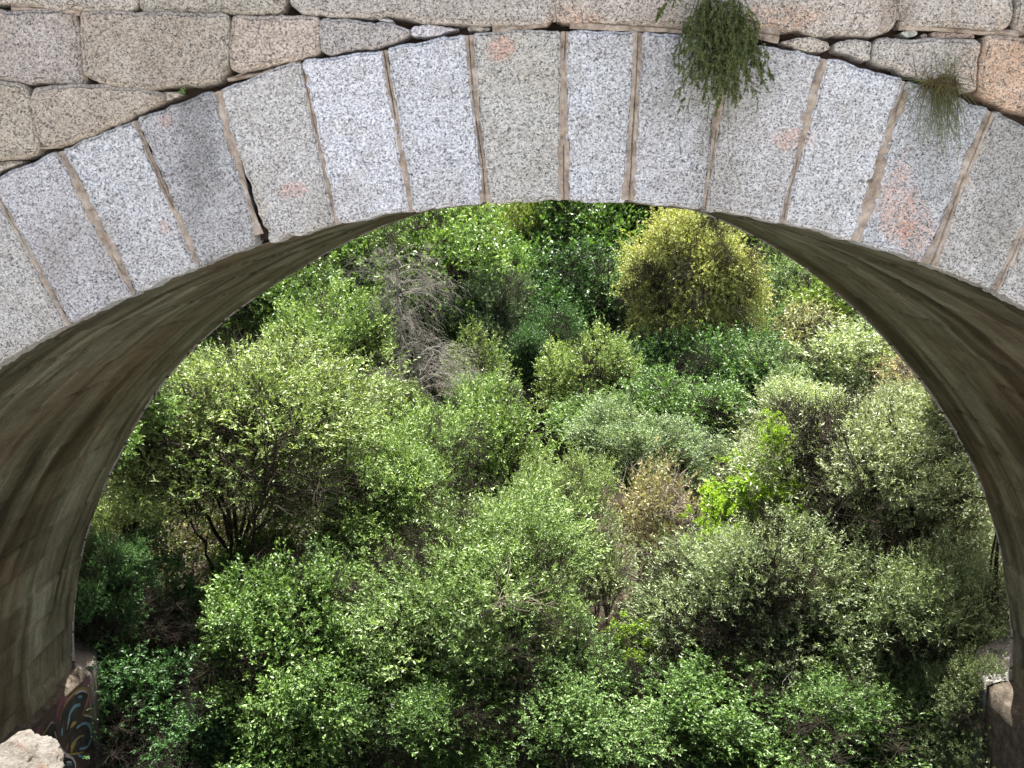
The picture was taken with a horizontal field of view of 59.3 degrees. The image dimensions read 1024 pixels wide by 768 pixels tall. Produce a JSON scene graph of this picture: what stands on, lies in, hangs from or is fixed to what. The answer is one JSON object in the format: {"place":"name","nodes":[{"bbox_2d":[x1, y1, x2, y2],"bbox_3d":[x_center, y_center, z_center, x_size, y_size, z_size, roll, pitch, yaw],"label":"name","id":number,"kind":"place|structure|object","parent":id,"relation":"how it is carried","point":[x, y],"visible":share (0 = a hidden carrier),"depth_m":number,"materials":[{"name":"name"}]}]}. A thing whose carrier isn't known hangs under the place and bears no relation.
{"place":"outdoors","nodes":[
{"label":"outdoors","id":0,"kind":"place"},
{"bbox_2d":[104,204,1009,767],"bbox_3d":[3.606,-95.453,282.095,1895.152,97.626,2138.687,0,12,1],"label":"ground","id":1,"kind":"structure","parent":0,"point":[620,598],"depth_m":27.20,"materials":[{"name":"brown soil"}]},
{"bbox_2d":[0,729,64,767],"bbox_3d":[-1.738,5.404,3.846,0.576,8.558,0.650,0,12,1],"label":"rock","id":2,"kind":"object","parent":1,"relation":"on","point":[28,748],"visible":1,"depth_m":3.08,"materials":[{"name":"beige stone"}]},
{"bbox_2d":[74,526,166,692],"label":"shrub","id":3,"kind":"object","parent":1,"relation":"on","point":[122,561],"visible":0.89,"depth_m":12.75,"materials":[{"name":"green plant"}]},
{"bbox_2d":[87,472,174,637],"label":"shrub","id":4,"kind":"object","parent":1,"relation":"on","point":[101,511],"visible":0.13,"depth_m":17.39,"materials":[{"name":"green plant"}]},
{"bbox_2d":[85,371,199,663],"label":"tree","id":5,"kind":"object","parent":1,"relation":"on","point":[154,411],"visible":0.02,"depth_m":13.66,"materials":[{"name":"green plant"}]},
{"bbox_2d":[74,511,228,746],"bbox_3d":[-6.040,4.787,14.255,3.784,5.235,3.879,9,15,39],"label":"shrub","id":6,"kind":"object","parent":1,"relation":"on","point":[175,598],"visible":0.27,"depth_m":13.70,"materials":[{"name":"green plant"}]},
{"bbox_2d":[83,596,273,767],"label":"shrub","id":7,"kind":"object","parent":1,"relation":"on","point":[114,749],"visible":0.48,"depth_m":12.44,"materials":[{"name":"green plant"}]},
{"bbox_2d":[88,481,302,591],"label":"shrub","id":8,"kind":"object","parent":1,"relation":"on","point":[211,536],"visible":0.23,"depth_m":18.10,"materials":[{"name":"green plant"}]},
{"bbox_2d":[180,664,221,766],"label":"bare branch","id":9,"kind":"object","parent":1,"relation":"on","point":[208,709],"visible":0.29,"depth_m":12.43,"materials":[{"name":"brown wood"}]},
{"bbox_2d":[89,313,419,593],"bbox_3d":[-4.873,2.846,16.578,6.330,8.178,6.963,0,12,1],"label":"willow","id":10,"kind":"object","parent":1,"relation":"on","point":[231,433],"visible":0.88,"depth_m":14.74,"materials":[{"name":"green plant"}]},
{"bbox_2d":[190,522,322,593],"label":"shrub","id":11,"kind":"object","parent":1,"relation":"on","point":[223,559],"visible":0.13,"depth_m":15.40,"materials":[{"name":"green plant"}]},
{"bbox_2d":[199,251,356,363],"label":"tree","id":12,"kind":"object","parent":1,"relation":"on","point":[255,311],"visible":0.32,"depth_m":29.98,"materials":[{"name":"green plant"}]},
{"bbox_2d":[141,616,430,767],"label":"shrub","id":13,"kind":"object","parent":1,"relation":"on","point":[310,724],"visible":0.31,"depth_m":12.38,"materials":[{"name":"green plant"}]},
{"bbox_2d":[159,531,417,767],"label":"shrub","id":14,"kind":"object","parent":1,"relation":"on","point":[262,604],"visible":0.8,"depth_m":12.62,"materials":[{"name":"green plant"}]},
{"bbox_2d":[257,295,336,452],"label":"shrub","id":15,"kind":"object","parent":1,"relation":"on","point":[307,321],"depth_m":27.22,"materials":[{"name":"green plant"}]},
{"bbox_2d":[233,491,380,564],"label":"shrub","id":16,"kind":"object","parent":1,"relation":"on","point":[305,535],"visible":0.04,"depth_m":18.44,"materials":[{"name":"green plant"}]},
{"bbox_2d":[253,350,373,542],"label":"shrub","id":17,"kind":"object","parent":1,"relation":"on","point":[334,370],"visible":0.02,"depth_m":21.51,"materials":[{"name":"green plant"}]},
{"bbox_2d":[279,471,359,548],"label":"bare branch","id":18,"kind":"object","parent":1,"relation":"on","point":[319,512],"visible":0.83,"depth_m":15.43,"materials":[{"name":"brown wood"}]},
{"bbox_2d":[260,259,404,481],"bbox_3d":[-5.035,0.019,25.650,4.211,7.005,3.604,-10,15,-40],"label":"shrub","id":19,"kind":"object","parent":1,"relation":"on","point":[360,330],"visible":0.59,"depth_m":24.80,"materials":[{"name":"green plant"}]},
{"bbox_2d":[298,228,416,336],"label":"tree","id":20,"kind":"object","parent":1,"relation":"on","point":[340,250],"visible":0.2,"depth_m":35.07,"materials":[{"name":"green plant"}]},
{"bbox_2d":[251,388,505,672],"bbox_3d":[-2.425,3.731,17.104,5.107,6.945,5.565,-3,12,-14],"label":"willow","id":21,"kind":"object","parent":1,"relation":"on","point":[402,474],"visible":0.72,"depth_m":15.95,"materials":[{"name":"green plant"}]},
{"bbox_2d":[337,365,433,562],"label":"shrub","id":22,"kind":"object","parent":1,"relation":"on","point":[409,395],"visible":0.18,"depth_m":20.86,"materials":[{"name":"green plant"}]},
{"bbox_2d":[348,216,444,260],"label":"tree","id":23,"kind":"object","parent":1,"relation":"on","point":[400,229],"visible":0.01,"depth_m":43.07,"materials":[{"name":"green plant"}]},
{"bbox_2d":[332,229,471,509],"bbox_3d":[-2.910,0.072,25.083,3.754,8.797,3.850,0,12,1],"label":"dead shrub","id":24,"kind":"object","parent":1,"relation":"on","point":[397,285],"visible":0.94,"depth_m":24.03,"materials":[{"name":"grey plant"}]},
{"bbox_2d":[375,390,461,509],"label":"shrub","id":25,"kind":"object","parent":1,"relation":"on","point":[433,407],"visible":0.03,"depth_m":20.66,"materials":[{"name":"green plant"}]},
{"bbox_2d":[363,306,491,576],"bbox_3d":[-2.155,1.788,22.378,3.445,7.512,4.040,0,12,1],"label":"dead shrub","id":26,"kind":"object","parent":1,"relation":"on","point":[428,375],"visible":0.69,"depth_m":21.50,"materials":[{"name":"grey plant"}]},
{"bbox_2d":[295,631,576,767],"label":"shrub","id":27,"kind":"object","parent":1,"relation":"on","point":[443,713],"visible":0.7,"depth_m":12.44,"materials":[{"name":"green plant"}]},
{"bbox_2d":[339,202,537,403],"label":"tree","id":28,"kind":"object","parent":1,"relation":"on","point":[462,255],"visible":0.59,"depth_m":34.74,"materials":[{"name":"green plant"}]},
{"bbox_2d":[314,448,622,752],"bbox_3d":[-0.620,4.635,14.348,4.658,6.761,4.757,0,12,1],"label":"willow","id":29,"kind":"object","parent":1,"relation":"on","point":[465,563],"visible":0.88,"depth_m":13.42,"materials":[{"name":"green plant"}]},
{"bbox_2d":[428,202,508,248],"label":"tree","id":30,"kind":"object","parent":1,"relation":"on","point":[473,209],"visible":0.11,"depth_m":50.08,"materials":[{"name":"green plant"}]},
{"bbox_2d":[437,315,522,391],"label":"shrub","id":31,"kind":"object","parent":1,"relation":"on","point":[475,340],"visible":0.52,"depth_m":26.23,"materials":[{"name":"green plant"}]},
{"bbox_2d":[420,260,542,381],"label":"willow","id":32,"kind":"object","parent":1,"relation":"on","point":[503,312],"visible":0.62,"depth_m":34.23,"materials":[{"name":"green plant"}]},
{"bbox_2d":[440,365,530,419],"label":"shrub","id":33,"kind":"object","parent":1,"relation":"on","point":[515,388],"visible":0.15,"depth_m":23.49,"materials":[{"name":"green plant"}]},
{"bbox_2d":[461,203,514,237],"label":"tree","id":34,"kind":"object","parent":1,"relation":"on","point":[492,212],"depth_m":51.34,"materials":[{"name":"green plant"}]},
{"bbox_2d":[439,218,546,370],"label":"tree","id":35,"kind":"object","parent":1,"relation":"on","point":[522,251],"visible":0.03,"depth_m":37.75,"materials":[{"name":"green plant"}]},
{"bbox_2d":[435,553,566,753],"bbox_3d":[-0.159,5.170,13.447,1.895,5.617,1.430,0,12,1],"label":"bare branch","id":36,"kind":"object","parent":1,"relation":"on","point":[489,610],"visible":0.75,"depth_m":12.90,"materials":[{"name":"grey plant"}]},
{"bbox_2d":[420,359,591,621],"bbox_3d":[-0.408,3.076,20.399,3.681,7.021,3.474,8,14,34],"label":"willow","id":37,"kind":"object","parent":1,"relation":"on","point":[512,439],"visible":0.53,"depth_m":19.73,"materials":[{"name":"green plant"}]},
{"bbox_2d":[0,0,1023,767],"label":"stone bridge","id":38,"kind":"structure","parent":1,"relation":"on","point":[156,228],"depth_m":4.83,"materials":[{"name":"stone"}]},
{"bbox_2d":[654,0,774,191],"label":"hanging plant","id":39,"kind":"object","parent":38,"relation":"hanging from","point":[729,52],"visible":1,"depth_m":4.53,"materials":[{"name":"green plant"}]},
{"bbox_2d":[877,39,993,165],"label":"grass tuft","id":40,"kind":"object","parent":38,"relation":"attached to","point":[938,84],"visible":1,"depth_m":4.68,"materials":[{"name":"green plant"}]},
{"bbox_2d":[485,321,549,470],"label":"shrub","id":41,"kind":"object","parent":1,"relation":"on","point":[524,348],"visible":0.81,"depth_m":30.02,"materials":[{"name":"green plant"}]},
{"bbox_2d":[469,201,588,388],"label":"tree","id":42,"kind":"object","parent":1,"relation":"on","point":[515,219],"visible":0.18,"depth_m":41.51,"materials":[{"name":"green plant"}]},
{"bbox_2d":[506,296,593,452],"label":"shrub","id":43,"kind":"object","parent":1,"relation":"on","point":[545,319],"visible":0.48,"depth_m":32.79,"materials":[{"name":"green plant"}]},
{"bbox_2d":[100,229,1008,767],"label":"undergrowth","id":44,"kind":"object","parent":1,"relation":"on","point":[442,487],"depth_m":32.08,"materials":[{"name":"green plant"}]},
{"bbox_2d":[482,440,640,727],"bbox_3d":[0.733,4.452,17.404,3.666,6.668,3.256,0,12,1],"label":"willow","id":45,"kind":"object","parent":1,"relation":"on","point":[571,471],"visible":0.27,"depth_m":16.87,"materials":[{"name":"green plant"}]},
{"bbox_2d":[511,229,630,432],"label":"tree","id":46,"kind":"object","parent":1,"relation":"on","point":[573,287],"visible":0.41,"depth_m":36.92,"materials":[{"name":"green plant"}]},
{"bbox_2d":[480,597,688,767],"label":"shrub","id":47,"kind":"object","parent":1,"relation":"on","point":[576,714],"visible":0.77,"depth_m":12.41,"materials":[{"name":"green plant"}]},
{"bbox_2d":[529,307,644,519],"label":"shrub","id":48,"kind":"object","parent":1,"relation":"on","point":[563,370],"visible":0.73,"depth_m":26.91,"materials":[{"name":"green plant"}]},
{"bbox_2d":[488,200,719,357],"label":"tree","id":49,"kind":"object","parent":1,"relation":"on","point":[569,225],"visible":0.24,"depth_m":40.83,"materials":[{"name":"green plant"}]},
{"bbox_2d":[533,378,674,613],"bbox_3d":[2.393,3.136,24.137,3.653,6.606,3.661,0,12,1],"label":"shrub","id":50,"kind":"object","parent":1,"relation":"on","point":[573,405],"visible":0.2,"depth_m":23.44,"materials":[{"name":"green plant"}]},
{"bbox_2d":[570,500,651,643],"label":"shrub","id":51,"kind":"object","parent":1,"relation":"on","point":[614,534],"visible":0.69,"depth_m":16.17,"materials":[{"name":"green plant"}]},
{"bbox_2d":[581,236,658,342],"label":"shrub","id":52,"kind":"object","parent":1,"relation":"on","point":[612,278],"visible":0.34,"depth_m":37.05,"materials":[{"name":"green plant"}]},
{"bbox_2d":[593,611,660,668],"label":"shrub","id":53,"kind":"object","parent":1,"relation":"on","point":[635,626],"visible":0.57,"depth_m":14.10,"materials":[{"name":"green plant"}]},
{"bbox_2d":[592,321,699,497],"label":"shrub","id":54,"kind":"object","parent":1,"relation":"on","point":[653,353],"visible":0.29,"depth_m":28.80,"materials":[{"name":"green plant"}]},
{"bbox_2d":[556,383,745,649],"bbox_3d":[3.085,3.614,20.564,4.187,6.986,3.413,0,12,1],"label":"willow","id":55,"kind":"object","parent":1,"relation":"on","point":[627,435],"visible":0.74,"depth_m":19.84,"materials":[{"name":"green plant"}]},
{"bbox_2d":[579,203,742,333],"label":"tree","id":56,"kind":"object","parent":1,"relation":"on","point":[641,220],"visible":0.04,"depth_m":42.70,"materials":[{"name":"green plant"}]},
{"bbox_2d":[601,435,724,635],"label":"shrub","id":57,"kind":"object","parent":1,"relation":"on","point":[670,501],"visible":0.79,"depth_m":17.45,"materials":[{"name":"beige plant"}]},
{"bbox_2d":[614,359,757,567],"bbox_3d":[4.519,2.317,24.381,4.289,6.470,4.493,0,12,1],"label":"shrub","id":58,"kind":"object","parent":1,"relation":"on","point":[717,398],"visible":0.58,"depth_m":23.35,"materials":[{"name":"green plant"}]},
{"bbox_2d":[609,206,779,380],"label":"tree","id":59,"kind":"object","parent":1,"relation":"on","point":[716,273],"visible":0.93,"depth_m":29.85,"materials":[{"name":"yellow plant"}]},
{"bbox_2d":[667,482,753,740],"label":"shrub","id":60,"kind":"object","parent":1,"relation":"on","point":[716,496],"visible":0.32,"depth_m":15.68,"materials":[{"name":"green plant"}]},
{"bbox_2d":[582,626,864,767],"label":"shrub","id":61,"kind":"object","parent":1,"relation":"on","point":[692,705],"visible":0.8,"depth_m":12.44,"materials":[{"name":"green plant"}]},
{"bbox_2d":[658,319,807,489],"bbox_3d":[6.835,1.017,27.668,4.947,6.179,4.696,0,12,1],"label":"shrub","id":62,"kind":"object","parent":1,"relation":"on","point":[712,364],"visible":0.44,"depth_m":26.95,"materials":[{"name":"green plant"}]},
{"bbox_2d":[729,226,759,246],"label":"tree","id":63,"kind":"object","parent":1,"relation":"on","point":[744,237],"depth_m":55.89,"materials":[{"name":"green plant"}]},
{"bbox_2d":[685,431,836,539],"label":"shrub","id":64,"kind":"object","parent":1,"relation":"on","point":[743,491],"visible":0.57,"depth_m":15.79,"materials":[{"name":"green plant"}]},
{"bbox_2d":[723,253,818,335],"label":"shrub","id":65,"kind":"object","parent":1,"relation":"on","point":[779,269],"visible":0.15,"depth_m":38.66,"materials":[{"name":"green plant"}]},
{"bbox_2d":[730,297,816,360],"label":"shrub","id":66,"kind":"object","parent":1,"relation":"on","point":[779,311],"visible":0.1,"depth_m":32.74,"materials":[{"name":"green plant"}]},
{"bbox_2d":[607,482,942,713],"bbox_3d":[4.028,4.904,14.606,5.151,6.522,4.420,0,12,1],"label":"willow","id":67,"kind":"object","parent":1,"relation":"on","point":[749,585],"visible":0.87,"depth_m":13.59,"materials":[{"name":"green plant"}]},
{"bbox_2d":[755,408,794,524],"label":"sapling","id":68,"kind":"object","parent":1,"relation":"on","point":[778,430],"visible":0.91,"depth_m":15.37,"materials":[{"name":"green plant"}]},
{"bbox_2d":[717,330,842,497],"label":"shrub","id":69,"kind":"object","parent":1,"relation":"on","point":[815,376],"visible":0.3,"depth_m":25.88,"materials":[{"name":"green plant"}]},
{"bbox_2d":[746,235,817,300],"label":"shrub","id":70,"kind":"object","parent":1,"relation":"on","point":[765,248],"visible":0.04,"depth_m":44.30,"materials":[{"name":"green plant"}]},
{"bbox_2d":[771,644,809,723],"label":"bare branch","id":71,"kind":"object","parent":1,"relation":"on","point":[788,674],"visible":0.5,"depth_m":12.86,"materials":[{"name":"brown wood"}]},
{"bbox_2d":[741,292,859,362],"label":"shrub","id":72,"kind":"object","parent":1,"relation":"on","point":[788,326],"visible":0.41,"depth_m":30.87,"materials":[{"name":"green plant"}]},
{"bbox_2d":[721,363,898,533],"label":"willow","id":73,"kind":"object","parent":1,"relation":"on","point":[808,390],"visible":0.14,"depth_m":19.96,"materials":[{"name":"green plant"}]},
{"bbox_2d":[767,265,858,343],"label":"shrub","id":74,"kind":"object","parent":1,"relation":"on","point":[826,293],"visible":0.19,"depth_m":36.88,"materials":[{"name":"green plant"}]},
{"bbox_2d":[672,622,970,767],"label":"shrub","id":75,"kind":"object","parent":1,"relation":"on","point":[845,700],"visible":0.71,"depth_m":12.35,"materials":[{"name":"green plant"}]},
{"bbox_2d":[790,709,897,766],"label":"bare branch","id":76,"kind":"object","parent":1,"relation":"on","point":[855,728],"visible":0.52,"depth_m":12.26,"materials":[{"name":"brown wood"}]},
{"bbox_2d":[771,313,919,400],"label":"willow","id":77,"kind":"object","parent":1,"relation":"on","point":[868,355],"visible":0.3,"depth_m":25.55,"materials":[{"name":"green plant"}]},
{"bbox_2d":[706,377,1008,658],"bbox_3d":[6.186,3.567,16.162,5.534,7.660,5.673,-6,13,-28],"label":"willow","id":78,"kind":"object","parent":1,"relation":"on","point":[873,471],"visible":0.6,"depth_m":14.76,"materials":[{"name":"green plant"}]},
{"bbox_2d":[836,305,898,366],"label":"shrub","id":79,"kind":"object","parent":1,"relation":"on","point":[860,316],"visible":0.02,"depth_m":30.96,"materials":[{"name":"green plant"}]},
{"bbox_2d":[857,352,923,399],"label":"shrub","id":80,"kind":"object","parent":1,"relation":"on","point":[904,376],"visible":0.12,"depth_m":24.60,"materials":[{"name":"beige plant"}]},
{"bbox_2d":[782,516,1010,767],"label":"willow","id":81,"kind":"object","parent":1,"relation":"on","point":[926,579],"visible":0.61,"depth_m":13.03,"materials":[{"name":"green plant"}]},
{"bbox_2d":[830,644,963,767],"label":"shrub","id":82,"kind":"object","parent":1,"relation":"on","point":[914,712],"visible":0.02,"depth_m":13.13,"materials":[{"name":"green plant"}]},
{"bbox_2d":[862,370,979,530],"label":"willow","id":83,"kind":"object","parent":1,"relation":"on","point":[891,389],"visible":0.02,"depth_m":18.53,"materials":[{"name":"green plant"}]},
{"bbox_2d":[896,655,994,767],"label":"shrub","id":84,"kind":"object","parent":1,"relation":"on","point":[951,759],"visible":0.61,"depth_m":12.15,"materials":[{"name":"green plant"}]},
{"bbox_2d":[898,378,998,633],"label":"tree","id":85,"kind":"object","parent":1,"relation":"on","point":[929,410],"visible":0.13,"depth_m":13.38,"materials":[{"name":"green plant"}]},
{"bbox_2d":[931,643,1008,767],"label":"shrub","id":86,"kind":"object","parent":1,"relation":"on","point":[962,668],"visible":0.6,"depth_m":11.89,"materials":[{"name":"green plant"}]}
]}

